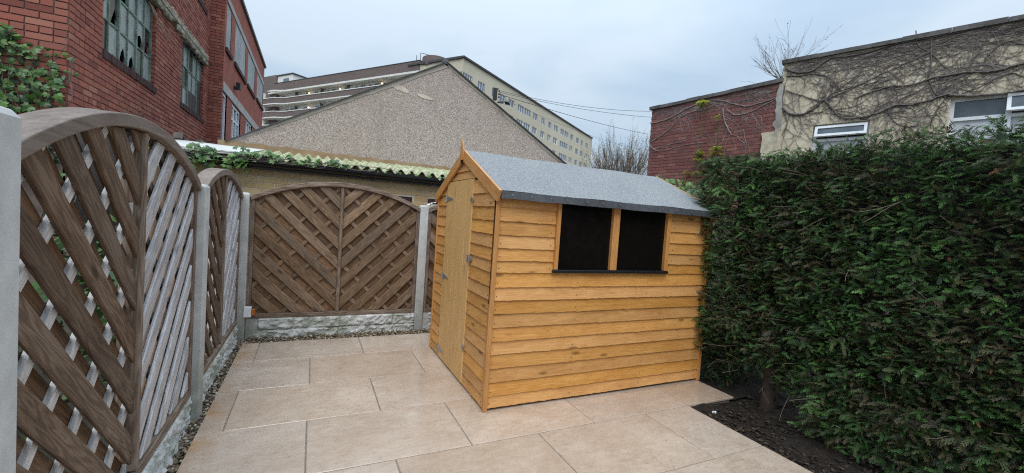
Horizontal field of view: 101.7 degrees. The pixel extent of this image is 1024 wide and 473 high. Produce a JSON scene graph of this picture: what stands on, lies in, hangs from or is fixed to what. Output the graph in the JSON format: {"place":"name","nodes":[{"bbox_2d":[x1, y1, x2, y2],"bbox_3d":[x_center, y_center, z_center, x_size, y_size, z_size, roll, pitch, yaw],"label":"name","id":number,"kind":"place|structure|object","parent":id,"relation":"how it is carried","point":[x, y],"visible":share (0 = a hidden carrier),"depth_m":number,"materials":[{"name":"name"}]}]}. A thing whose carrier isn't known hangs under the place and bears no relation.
{"place":"outdoors","nodes":[
{"label":"outdoors","id":0,"kind":"place"},
{"bbox_2d":[147,140,449,301],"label":"brick garage","id":1,"kind":"structure","parent":0,"point":[422,188],"depth_m":5.52,"materials":[{"name":"brown brick"}]},
{"bbox_2d":[148,142,445,179],"bbox_3d":[-2.371,-0.849,5.189,3.680,0.354,0.197,3,3,-26],"label":"ivy","id":2,"kind":"object","parent":1,"relation":"on","point":[227,160],"visible":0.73,"depth_m":4.84,"materials":[{"name":"green plant"}]},
{"bbox_2d":[16,297,791,472],"bbox_3d":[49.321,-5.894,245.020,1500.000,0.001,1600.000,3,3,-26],"label":"ground","id":3,"kind":"structure","parent":0,"point":[48,380],"depth_m":3.15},
{"bbox_2d":[0,106,21,472],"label":"concrete post","id":4,"kind":"object","parent":3,"relation":"on","point":[10,151],"visible":1,"depth_m":0.91,"materials":[{"name":"grey concrete"}]},
{"bbox_2d":[18,211,117,438],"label":"wild undergrowth","id":5,"kind":"object","parent":3,"relation":"on","point":[35,284],"visible":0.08,"depth_m":3.08,"materials":[{"name":"green plant"}]},
{"bbox_2d":[0,0,225,302],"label":"brick factory","id":6,"kind":"structure","parent":3,"relation":"on","point":[114,49],"depth_m":6.21,"materials":[{"name":"red brick"}]},
{"bbox_2d":[0,22,78,234],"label":"ivy","id":7,"kind":"object","parent":6,"relation":"attached to","point":[54,83],"visible":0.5,"depth_m":4.40,"materials":[{"name":"green plant"}]},
{"bbox_2d":[103,0,152,82],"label":"steel window","id":8,"kind":"structure","parent":6,"relation":"in","point":[133,19],"depth_m":6.23,"materials":[{"name":"grey glass"}]},
{"bbox_2d":[149,1,187,62],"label":"dead root","id":9,"kind":"object","parent":6,"relation":"hanging from","point":[155,13],"visible":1,"depth_m":6.84,"materials":[{"name":"brown plant"}]},
{"bbox_2d":[173,132,202,141],"bbox_3d":[-6.325,-1.773,8.164,0.417,0.347,2.428,3,3,-26],"label":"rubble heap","id":10,"kind":"object","parent":6,"relation":"attached to","point":[177,135],"visible":0.05,"depth_m":7.14,"materials":[{"name":"stone"}]},
{"bbox_2d":[181,43,200,115],"bbox_3d":[-7.058,-3.396,9.120,0.048,1.276,1.854,3,3,-26],"label":"steel window","id":11,"kind":"structure","parent":6,"relation":"in","point":[191,67],"depth_m":9.21,"materials":[{"name":"grey glass"}]},
{"bbox_2d":[189,184,209,422],"bbox_3d":[-1.972,0.475,2.587,0.102,1.598,0.110,3,3,-26],"label":"concrete post","id":12,"kind":"object","parent":3,"relation":"on","point":[201,265],"visible":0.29,"depth_m":2.56,"materials":[{"name":"grey concrete"}]},
{"bbox_2d":[200,0,265,139],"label":"brick wing","id":13,"kind":"structure","parent":3,"relation":"on","point":[244,65],"depth_m":12.88,"materials":[{"name":"red brick"}]},
{"bbox_2d":[220,93,225,139],"bbox_3d":[-7.604,-2.683,10.885,0.070,2.100,0.540,3,3,-26],"label":"window","id":14,"kind":"structure","parent":13,"relation":"in","point":[224,96],"depth_m":11.05,"materials":[{"name":"glass"}]},
{"bbox_2d":[231,104,238,137],"bbox_3d":[-8.378,-2.807,12.511,0.070,2.100,1.530,3,3,-26],"label":"window","id":15,"kind":"structure","parent":13,"relation":"in","point":[235,114],"depth_m":12.67,"materials":[{"name":"glass"}]},
{"bbox_2d":[234,82,241,90],"bbox_3d":[-7.912,-4.319,12.024,0.160,0.180,0.240,3,3,-26],"label":"floodlight","id":16,"kind":"object","parent":13,"relation":"attached to","point":[238,86],"visible":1,"depth_m":11.95,"materials":[{"name":"black plastic"}]},
{"bbox_2d":[245,120,250,132],"bbox_3d":[-9.519,-3.011,14.911,0.070,2.140,1.600,3,3,-26],"label":"window","id":17,"kind":"structure","parent":13,"relation":"in","point":[247,127],"depth_m":15.07,"materials":[{"name":"grey glass"}]},
{"bbox_2d":[236,192,250,339],"bbox_3d":[-2.671,0.363,4.113,0.100,1.593,0.100,3,3,-26],"label":"concrete post","id":18,"kind":"object","parent":3,"relation":"on","point":[243,256],"visible":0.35,"depth_m":4.08,"materials":[{"name":"grey concrete"}]},
{"bbox_2d":[243,306,254,317],"bbox_3d":[-2.594,0.744,4.121,0.094,0.100,0.055,3,3,-26],"label":"junction box","id":19,"kind":"object","parent":18,"relation":"attached to","point":[248,311],"visible":1,"depth_m":4.09,"materials":[{"name":"white plastic"}]},
{"bbox_2d":[166,328,429,472],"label":"gravel","id":20,"kind":"structure","parent":3,"relation":"on","point":[187,438],"depth_m":3.41,"materials":[{"name":"grey gravel"}]},
{"bbox_2d":[141,396,191,472],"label":"gravel board","id":21,"kind":"object","parent":20,"relation":"on","point":[161,458],"visible":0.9,"depth_m":2.15,"materials":[{"name":"concrete"}]},
{"bbox_2d":[16,107,200,472],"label":"fence panel","id":22,"kind":"object","parent":21,"relation":"on","point":[143,365],"visible":0.98,"depth_m":1.45,"materials":[{"name":"brown wood"}]},
{"bbox_2d":[203,325,237,400],"bbox_3d":[-2.373,1.017,3.374,0.085,0.215,1.567,3,3,-26],"label":"gravel board","id":23,"kind":"object","parent":20,"relation":"on","point":[219,360],"visible":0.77,"depth_m":3.31,"materials":[{"name":"concrete"}]},
{"bbox_2d":[197,168,243,375],"bbox_3d":[-2.338,0.188,3.327,0.098,1.445,1.567,3,3,-26],"label":"fence panel","id":24,"kind":"object","parent":23,"relation":"on","point":[226,193],"visible":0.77,"depth_m":3.31,"materials":[{"name":"brown wood"}]},
{"bbox_2d":[245,313,413,339],"bbox_3d":[-1.912,0.980,4.534,1.675,0.250,0.086,3,3,-26],"label":"gravel board","id":25,"kind":"object","parent":20,"relation":"on","point":[258,328],"visible":0.83,"depth_m":4.48,"materials":[{"name":"concrete"}]},
{"bbox_2d":[246,182,419,318],"bbox_3d":[-1.866,0.138,4.522,1.675,1.435,0.098,3,3,-26],"label":"fence panel","id":26,"kind":"object","parent":25,"relation":"on","point":[326,248],"visible":0.96,"depth_m":4.47,"materials":[{"name":"brown wood"}]},
{"bbox_2d":[218,58,566,169],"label":"gable building","id":27,"kind":"structure","parent":3,"relation":"on","point":[432,116],"depth_m":7.81,"materials":[{"name":"concrete"}]},
{"bbox_2d":[493,87,499,100],"bbox_3d":[-0.327,-2.878,8.445,0.158,0.236,0.068,3,3,-26],"label":"cable bracket","id":28,"kind":"object","parent":27,"relation":"attached to","point":[495,90],"visible":1,"depth_m":8.42,"materials":[{"name":"metal"}]},
{"bbox_2d":[501,98,639,149],"bbox_3d":[2.260,-3.034,12.016,0.006,0.456,8.726,6,3,35],"label":"overhead wire","id":29,"kind":"object","parent":28,"relation":"attached to","point":[566,126],"visible":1,"depth_m":11.07,"materials":[{"name":"metal"}]},
{"bbox_2d":[500,94,644,133],"bbox_3d":[2.369,-3.334,11.934,0.012,0.962,8.719,6,3,37],"label":"overhead wire","id":30,"kind":"object","parent":28,"relation":"attached to","point":[566,114],"visible":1,"depth_m":10.49,"materials":[{"name":"metal"}]},
{"bbox_2d":[497,101,509,104],"bbox_3d":[-0.172,-2.720,8.469,0.212,0.100,0.160,3,3,-26],"label":"hooded lamp","id":31,"kind":"object","parent":27,"relation":"attached to","point":[505,102],"visible":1,"depth_m":8.46,"materials":[{"name":"metal"}]},
{"bbox_2d":[413,205,428,330],"bbox_3d":[-1.082,0.433,4.913,0.096,1.600,0.090,3,3,-26],"label":"concrete post","id":32,"kind":"object","parent":3,"relation":"on","point":[421,264],"visible":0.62,"depth_m":4.87,"materials":[{"name":"grey concrete"}]},
{"bbox_2d":[422,312,430,329],"bbox_3d":[-0.299,1.057,5.308,1.700,0.250,0.085,3,3,-26],"label":"gravel board","id":33,"kind":"object","parent":3,"relation":"on","point":[426,319],"visible":0.04,"depth_m":4.95,"materials":[{"name":"concrete"}]},
{"bbox_2d":[423,205,437,311],"bbox_3d":[-0.253,0.218,5.295,1.700,1.430,0.098,3,3,-26],"label":"fence panel","id":34,"kind":"object","parent":33,"relation":"on","point":[430,256],"visible":0.14,"depth_m":4.93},
{"bbox_2d":[582,121,649,175],"bbox_3d":[6.036,-3.188,23.936,4.593,7.833,3.032,4,3,12],"label":"bare tree","id":35,"kind":"object","parent":3,"relation":"on","point":[630,158],"visible":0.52,"depth_m":23.87,"materials":[{"name":"brown plant"}]},
{"bbox_2d":[681,170,689,190],"bbox_3d":[4.009,-1.107,9.696,0.326,0.851,0.306,3,3,-26],"label":"sapling","id":36,"kind":"object","parent":3,"relation":"on","point":[685,178],"visible":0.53,"depth_m":9.66,"materials":[{"name":"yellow plant"}]},
{"bbox_2d":[657,175,727,201],"bbox_3d":[2.748,0.144,6.974,1.757,2.231,0.793,2,3,-33],"label":"ivy","id":37,"kind":"object","parent":3,"relation":"on","point":[687,187],"visible":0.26,"depth_m":6.80,"materials":[{"name":"green plant"}]},
{"bbox_2d":[647,78,785,299],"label":"plum brick building","id":38,"kind":"structure","parent":3,"relation":"on","point":[665,169],"depth_m":9.27,"materials":[{"name":"red brick"}]},
{"bbox_2d":[502,91,628,110],"bbox_3d":[1.651,-3.073,9.543,4.387,0.408,0.008,2,3,-30],"label":"overhead wire","id":39,"kind":"object","parent":38,"relation":"attached to","point":[568,104],"visible":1,"depth_m":9.26,"materials":[{"name":"metal"}]},
{"bbox_2d":[500,92,643,116],"bbox_3d":[1.645,-2.983,9.547,4.387,0.288,0.008,2,3,-30],"label":"overhead wire","id":40,"kind":"object","parent":38,"relation":"attached to","point":[568,106],"visible":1,"depth_m":9.33,"materials":[{"name":"metal"}]},
{"bbox_2d":[690,99,709,185],"bbox_3d":[4.213,-2.018,9.407,0.402,2.121,0.376,3,3,-26],"label":"sapling","id":41,"kind":"object","parent":38,"relation":"attached to","point":[699,153],"visible":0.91,"depth_m":9.39,"materials":[{"name":"yellow plant"}]},
{"bbox_2d":[649,84,778,178],"bbox_3d":[4.330,-2.208,9.420,0.034,1.916,3.072,2,3,-34],"label":"bare creeper","id":42,"kind":"object","parent":38,"relation":"attached to","point":[715,103],"visible":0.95,"depth_m":9.04,"materials":[{"name":"brown plant"}]},
{"bbox_2d":[710,114,721,166],"bbox_3d":[4.432,-1.881,9.068,0.337,1.506,0.349,3,3,-26],"label":"sapling","id":43,"kind":"object","parent":38,"relation":"attached to","point":[716,147],"visible":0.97,"depth_m":9.05,"materials":[{"name":"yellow plant"}]},
{"bbox_2d":[722,20,841,97],"bbox_3d":[4.987,-3.612,8.137,1.018,1.367,2.236,2,3,-43],"label":"bare shrub","id":44,"kind":"object","parent":38,"relation":"on","point":[769,72],"visible":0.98,"depth_m":8.22,"materials":[{"name":"brown plant"}]},
{"bbox_2d":[691,351,1023,472],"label":"soil bed","id":45,"kind":"object","parent":3,"relation":"on","point":[735,389],"visible":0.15,"depth_m":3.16,"materials":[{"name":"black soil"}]},
{"bbox_2d":[694,352,748,378],"bbox_3d":[2.107,1.261,4.134,0.925,0.217,0.007,3,3,-26],"label":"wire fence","id":46,"kind":"object","parent":45,"relation":"on","point":[714,366],"visible":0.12,"depth_m":4.05,"materials":[{"name":"black metal"}]},
{"bbox_2d":[691,110,1023,472],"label":"cypress hedge","id":47,"kind":"object","parent":45,"relation":"on","point":[888,276],"visible":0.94,"depth_m":2.62,"materials":[{"name":"green plant"}]},
{"bbox_2d":[779,14,1023,163],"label":"cream building","id":48,"kind":"structure","parent":3,"relation":"on","point":[971,111],"depth_m":6.87,"materials":[{"name":"beige paint"}]},
{"bbox_2d":[812,121,869,158],"bbox_3d":[5.864,-1.546,7.496,0.154,0.970,0.805,1,3,-44],"label":"casement window","id":49,"kind":"structure","parent":48,"relation":"in","point":[833,133],"depth_m":7.48,"materials":[{"name":"white plastic"}]},
{"bbox_2d":[781,20,1023,153],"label":"bare creeper","id":50,"kind":"object","parent":48,"relation":"attached to","point":[875,52],"visible":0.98,"depth_m":6.77,"materials":[{"name":"brown plant"}]},
{"bbox_2d":[946,92,1023,146],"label":"casement window","id":51,"kind":"structure","parent":48,"relation":"in","point":[972,111],"depth_m":6.28,"materials":[{"name":"white plastic"}]},
{"bbox_2d":[262,53,592,167],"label":"apartment block","id":52,"kind":"structure","parent":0,"point":[287,95],"depth_m":88.38,"materials":[{"name":"cream render"},{"name":"brown brick"},{"name":"glass"}]},
{"bbox_2d":[463,72,471,81],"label":"window","id":53,"kind":"structure","parent":52,"relation":"in","point":[466,75],"depth_m":70.07,"materials":[{"name":"white glass"}]},
{"bbox_2d":[478,81,484,91],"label":"window","id":54,"kind":"structure","parent":52,"relation":"in","point":[481,86],"depth_m":73.75,"materials":[{"name":"grey glass"}]},
{"bbox_2d":[499,93,504,103],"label":"window","id":55,"kind":"structure","parent":52,"relation":"in","point":[503,97],"depth_m":80.20,"materials":[{"name":"white glass"}]},
{"bbox_2d":[508,99,513,107],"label":"window","id":56,"kind":"structure","parent":52,"relation":"in","point":[511,105],"depth_m":83.34,"materials":[{"name":"grey glass"}]},
{"bbox_2d":[518,104,523,113],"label":"window","id":57,"kind":"structure","parent":52,"relation":"in","point":[520,109],"depth_m":86.80,"materials":[{"name":"white glass"}]},
{"bbox_2d":[524,108,529,116],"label":"window","id":58,"kind":"structure","parent":52,"relation":"in","point":[527,113],"depth_m":89.47,"materials":[{"name":"white glass"}]},
{"bbox_2d":[524,122,529,130],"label":"window","id":59,"kind":"structure","parent":52,"relation":"in","point":[527,126],"depth_m":89.86,"materials":[{"name":"white glass"}]},
{"bbox_2d":[559,153,565,160],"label":"window","id":60,"kind":"structure","parent":52,"relation":"in","point":[562,156],"depth_m":108.23,"materials":[{"name":"grey glass"}]},
{"bbox_2d":[560,141,566,149],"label":"window","id":61,"kind":"structure","parent":52,"relation":"in","point":[562,144],"depth_m":108.07,"materials":[{"name":"grey glass"}]},
{"bbox_2d":[176,333,812,472],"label":"patio","id":62,"kind":"structure","parent":0,"point":[405,403],"depth_m":2.74,"materials":[{"name":"tile"}]},
{"bbox_2d":[429,139,720,412],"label":"garden shed","id":63,"kind":"structure","parent":62,"relation":"on","point":[553,280],"depth_m":3.31,"materials":[{"name":"wood"}]},
{"bbox_2d":[437,178,475,382],"bbox_3d":[-0.495,0.338,3.610,0.044,1.640,0.782,3,3,-26],"label":"door","id":64,"kind":"structure","parent":63,"relation":"in","point":[460,196],"depth_m":3.58,"materials":[{"name":"wood"}]},
{"bbox_2d":[558,204,611,269],"bbox_3d":[0.561,-0.007,3.218,0.486,0.529,0.006,3,3,-26],"label":"window pane","id":65,"kind":"structure","parent":63,"relation":"in","point":[585,231],"depth_m":3.22,"materials":[{"name":"black glass"}]},
{"bbox_2d":[616,209,665,269],"bbox_3d":[1.067,0.017,3.461,0.510,0.529,0.006,3,3,-26],"label":"window pane","id":66,"kind":"structure","parent":63,"relation":"in","point":[641,233],"depth_m":3.46,"materials":[{"name":"black glass"}]},
{"bbox_2d":[244,0,1023,175],"label":"sky","id":67,"kind":"structure","parent":0,"point":[635,56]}
]}

